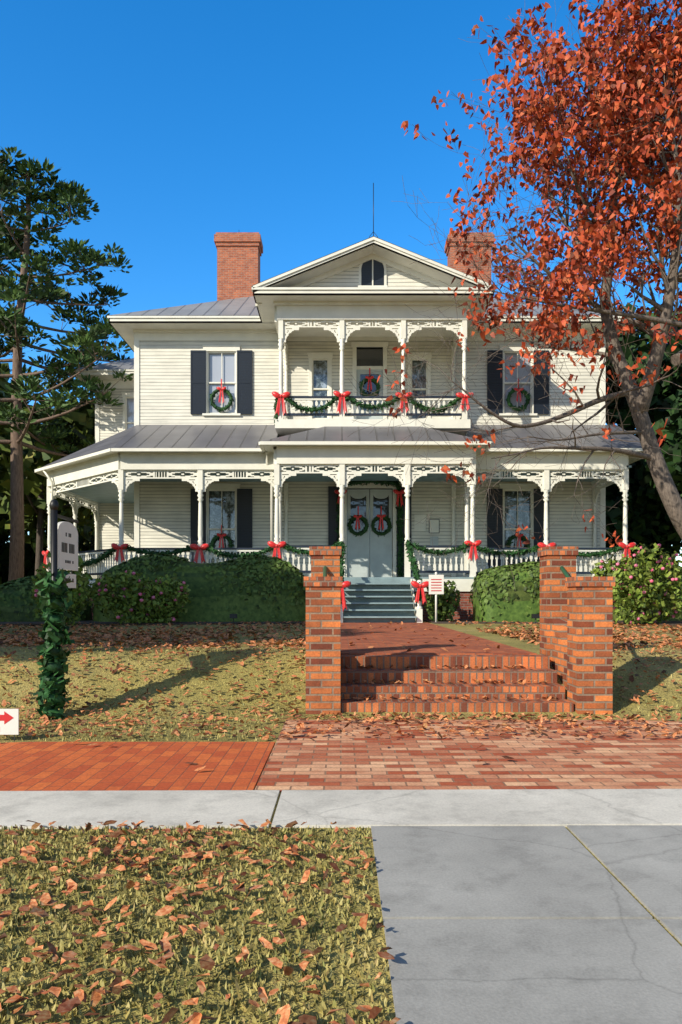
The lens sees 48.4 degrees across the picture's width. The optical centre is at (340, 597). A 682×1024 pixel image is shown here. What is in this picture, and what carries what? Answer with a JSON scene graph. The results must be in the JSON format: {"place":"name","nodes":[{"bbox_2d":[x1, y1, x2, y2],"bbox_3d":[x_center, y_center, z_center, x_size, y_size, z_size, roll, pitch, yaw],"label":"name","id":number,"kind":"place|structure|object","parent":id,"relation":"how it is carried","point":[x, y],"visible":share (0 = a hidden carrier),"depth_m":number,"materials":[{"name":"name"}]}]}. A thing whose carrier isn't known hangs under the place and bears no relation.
{"place":"outdoors","nodes":[
{"label":"outdoors","id":0,"kind":"place"},
{"bbox_2d":[0,621,681,1023],"bbox_3d":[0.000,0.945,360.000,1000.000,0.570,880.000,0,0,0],"label":"lawn ground","id":1,"kind":"structure","parent":0,"point":[202,693],"depth_m":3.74,"materials":[{"name":"green plant"}]},
{"bbox_2d":[32,568,74,719],"bbox_3d":[-2.910,0.484,7.693,0.404,1.613,0.367,0,0,0],"label":"sign garland","id":2,"kind":"object","parent":1,"relation":"on","point":[49,634],"depth_m":7.64},
{"bbox_2d":[0,145,133,580],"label":"pine","id":3,"kind":"object","parent":1,"relation":"on","point":[64,192],"depth_m":32.52,"materials":[{"name":"green plant"}]},
{"bbox_2d":[0,742,274,790],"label":"brick paving band","id":4,"kind":"object","parent":1,"relation":"on","point":[83,766],"depth_m":5.53,"materials":[{"name":"brick"}]},
{"bbox_2d":[0,499,539,740],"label":"signs","id":5,"kind":"object","parent":1,"relation":"on","point":[11,727],"depth_m":7.89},
{"bbox_2d":[88,591,472,620],"bbox_3d":[-2.897,0.395,27.899,24.662,1.170,11.831,0,0,36],"label":"porch foundation","id":6,"kind":"object","parent":1,"relation":"on","point":[464,609],"depth_m":22.39,"materials":[{"name":"red brick"}]},
{"bbox_2d":[0,363,617,584],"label":"tree","id":7,"kind":"object","parent":1,"relation":"on","point":[80,421],"depth_m":39.31,"materials":[{"name":"green plant"}]},
{"bbox_2d":[35,320,642,622],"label":"porch trim","id":8,"kind":"structure","parent":1,"relation":"on","point":[270,457],"depth_m":23.40,"materials":[{"name":"white wood"}]},
{"bbox_2d":[41,426,134,467],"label":"porch roof","id":9,"kind":"structure","parent":8,"relation":"on","point":[110,442],"depth_m":25.52,"materials":[{"name":"grey metal"}]},
{"bbox_2d":[47,375,623,602],"bbox_3d":[-2.816,-3.763,27.008,23.907,7.908,10.435,0,0,30],"label":"garland","id":10,"kind":"object","parent":8,"relation":"attached to","point":[409,546],"depth_m":23.87},
{"bbox_2d":[42,368,635,609],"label":"ribbon bows","id":11,"kind":"object","parent":8,"relation":"attached to","point":[346,584],"visible":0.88,"depth_m":23.81,"materials":[{"name":"red fabric"}]},
{"bbox_2d":[75,237,624,576],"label":"house trim","id":12,"kind":"structure","parent":8,"relation":"on","point":[289,295],"depth_m":25.65,"materials":[{"name":"white wood"}]},
{"bbox_2d":[77,296,599,368],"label":"house roof","id":13,"kind":"structure","parent":12,"relation":"attached to","point":[241,306],"depth_m":27.04,"materials":[{"name":"grey metal"}]},
{"bbox_2d":[107,236,614,315],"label":"house roof","id":14,"kind":"structure","parent":12,"relation":"attached to","point":[277,275],"depth_m":26.42,"materials":[{"name":"grey metal"}]},
{"bbox_2d":[214,232,494,315],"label":"house chimneys","id":15,"kind":"object","parent":14,"relation":"on","point":[239,254],"visible":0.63,"depth_m":31.55,"materials":[{"name":"red brick"}]},
{"bbox_2d":[369,183,377,237],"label":"house rods","id":16,"kind":"object","parent":14,"relation":"attached to","point":[373,212],"visible":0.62,"depth_m":23.39,"materials":[{"name":"metal"}]},
{"bbox_2d":[112,425,641,447],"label":"porch roof","id":17,"kind":"structure","parent":8,"relation":"on","point":[194,436],"depth_m":24.08,"materials":[{"name":"grey metal"}]},
{"bbox_2d":[0,620,681,1023],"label":"fallen leaves","id":18,"kind":"object","parent":1,"relation":"on","point":[116,984],"visible":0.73,"depth_m":6.54,"materials":[{"name":"brown plant"}]},
{"bbox_2d":[0,302,681,583],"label":"background trees","id":19,"kind":"object","parent":1,"relation":"on","point":[649,522],"visible":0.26,"depth_m":28.92,"materials":[{"name":"green plant"}]},
{"bbox_2d":[62,465,631,622],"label":"porch floor","id":20,"kind":"structure","parent":1,"relation":"on","point":[378,599],"depth_m":23.52,"materials":[{"name":"paint"}]},
{"bbox_2d":[78,396,622,574],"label":"rails","id":21,"kind":"object","parent":20,"relation":"on","point":[369,414],"visible":0.3,"depth_m":23.95,"materials":[{"name":"white paint"}]},
{"bbox_2d":[31,543,681,626],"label":"rose bush","id":22,"kind":"object","parent":1,"relation":"on","point":[642,574],"depth_m":19.09,"materials":[{"name":"green plant"}]},
{"bbox_2d":[341,654,572,702],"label":"step treads","id":23,"kind":"object","parent":1,"relation":"on","point":[450,684],"visible":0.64,"depth_m":8.37,"materials":[{"name":"red brick"}]},
{"bbox_2d":[341,657,573,711],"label":"step risers","id":24,"kind":"object","parent":1,"relation":"on","point":[475,692],"visible":0.86,"depth_m":8.20,"materials":[{"name":"red brick"}]},
{"bbox_2d":[306,555,612,713],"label":"brick piers","id":25,"kind":"structure","parent":1,"relation":"on","point":[576,634],"depth_m":7.84,"materials":[{"name":"brick"}]},
{"bbox_2d":[304,546,614,586],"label":"brick pier caps","id":26,"kind":"object","parent":25,"relation":"on","point":[542,551],"visible":0.89,"depth_m":7.95,"materials":[{"name":"brick"}]},
{"bbox_2d":[255,720,681,791],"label":"brick paving band","id":27,"kind":"object","parent":1,"relation":"on","point":[334,759],"depth_m":5.81,"materials":[{"name":"red brick"}]},
{"bbox_2d":[344,0,681,586],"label":"autumn tree","id":28,"kind":"object","parent":1,"relation":"on","point":[623,85],"depth_m":16.34,"materials":[{"name":"orange plant"}]},
{"bbox_2d":[0,789,681,828],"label":"sidewalk","id":29,"kind":"structure","parent":0,"point":[370,808],"depth_m":4.40,"materials":[{"name":"concrete"}]},
{"bbox_2d":[0,619,681,625],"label":"mulch ground","id":30,"kind":"structure","parent":0,"point":[672,623],"depth_m":19.66,"materials":[{"name":"brown soil"}]},
{"bbox_2d":[0,553,681,621],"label":"hedge","id":31,"kind":"object","parent":30,"relation":"on","point":[204,605],"depth_m":20.72,"materials":[{"name":"green plant"}]},
{"bbox_2d":[424,580,460,620],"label":"shrub leaves","id":32,"kind":"object","parent":30,"relation":"on","point":[446,609],"visible":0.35,"depth_m":20.99,"materials":[{"name":"green plant"}]},
{"bbox_2d":[0,0,681,565],"label":"sky","id":33,"kind":"structure","parent":0,"point":[185,122],"materials":[{"name":"blue"}]},
{"bbox_2d":[99,263,599,577],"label":"house walls","id":34,"kind":"structure","parent":0,"point":[164,399],"depth_m":26.40,"materials":[{"name":"beige wood"}]},
{"bbox_2d":[127,353,529,428],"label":"window","id":35,"kind":"structure","parent":34,"relation":"in","point":[228,367],"depth_m":26.51,"materials":[{"name":"grey glass"}]},
{"bbox_2d":[209,361,529,564],"bbox_3d":[1.000,-4.670,26.510,11.300,7.300,0.001,0,0,0],"label":"window","id":36,"kind":"structure","parent":34,"relation":"in","point":[319,381],"depth_m":26.51,"materials":[{"name":"white wood"}]},
{"bbox_2d":[191,260,548,575],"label":"window shutters","id":37,"kind":"object","parent":34,"relation":"attached to","point":[244,406],"visible":0.72,"depth_m":26.34,"materials":[{"name":"black wood"}]},
{"bbox_2d":[347,370,437,576],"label":"house doors","id":38,"kind":"structure","parent":34,"relation":"in","point":[358,556],"depth_m":26.45,"materials":[{"name":"grey wood"}]},
{"bbox_2d":[350,348,388,576],"bbox_3d":[1.000,-4.665,26.503,1.600,8.110,0.095,0,0,0],"label":"door glass","id":39,"kind":"object","parent":38,"relation":"in","point":[369,356],"visible":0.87,"depth_m":26.55,"materials":[{"name":"glass"}]},
{"bbox_2d":[341,623,536,654],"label":"brick walkway","id":40,"kind":"structure","parent":0,"point":[394,642],"depth_m":11.37,"materials":[{"name":"red brick"}]},
{"bbox_2d":[371,825,681,1023],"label":"apron pavement","id":41,"kind":"structure","parent":0,"point":[520,924],"depth_m":2.85,"materials":[{"name":"concrete"}]}
]}

